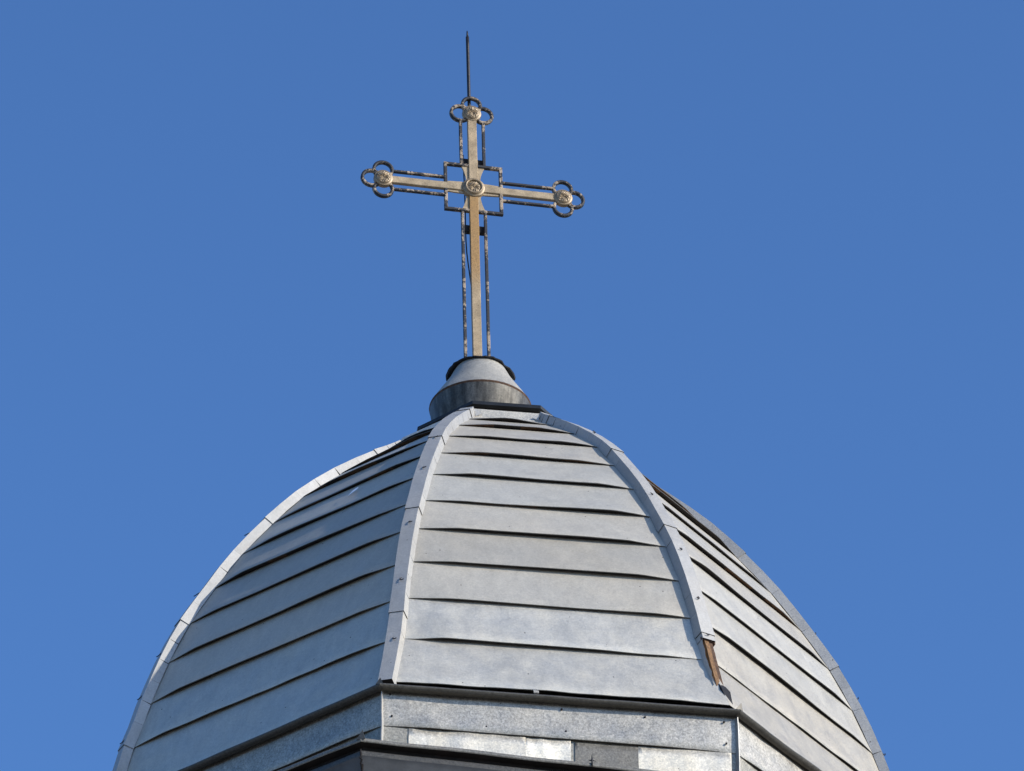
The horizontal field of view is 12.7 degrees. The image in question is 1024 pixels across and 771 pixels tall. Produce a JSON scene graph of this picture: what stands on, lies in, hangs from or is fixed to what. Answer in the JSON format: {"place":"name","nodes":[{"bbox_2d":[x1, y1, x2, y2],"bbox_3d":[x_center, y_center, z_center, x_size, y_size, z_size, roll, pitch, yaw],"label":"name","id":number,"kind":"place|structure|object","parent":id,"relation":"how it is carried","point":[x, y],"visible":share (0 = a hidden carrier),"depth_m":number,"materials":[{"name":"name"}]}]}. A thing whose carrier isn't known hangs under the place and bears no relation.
{"place":"outdoors","nodes":[
{"label":"outdoors","id":0,"kind":"place"},
{"bbox_2d":[113,407,889,770],"bbox_3d":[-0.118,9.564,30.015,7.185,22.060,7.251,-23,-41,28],"label":"church dome","id":1,"kind":"structure","parent":0,"point":[471,589],"depth_m":32.65,"materials":[{"name":"metal"}]},
{"bbox_2d":[417,355,552,430],"bbox_3d":[-0.136,0.273,36.486,1.328,0.957,1.268,-21,-40,26],"label":"finial base","id":2,"kind":"object","parent":1,"relation":"on","point":[482,382],"visible":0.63,"depth_m":36.23,"materials":[{"name":"grey metal"}]},
{"bbox_2d":[360,96,584,356],"bbox_3d":[-0.308,-1.232,37.526,1.881,2.867,0.110,6,-36,-11],"label":"roof cross","id":3,"kind":"object","parent":2,"relation":"attached to","point":[473,188],"visible":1,"depth_m":37.73,"materials":[{"name":"beige paint"}]},
{"bbox_2d":[463,31,470,284],"bbox_3d":[-0.360,-1.535,37.766,0.085,3.560,0.028,6,-36,-10],"label":"lightning rod","id":4,"kind":"object","parent":3,"relation":"attached to","point":[468,68],"visible":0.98,"depth_m":38.45,"materials":[{"name":"metal"}]},
{"bbox_2d":[0,0,1023,770],"label":"sky","id":5,"kind":"structure","parent":0,"point":[786,284],"materials":[{"name":"blue"}]}
]}

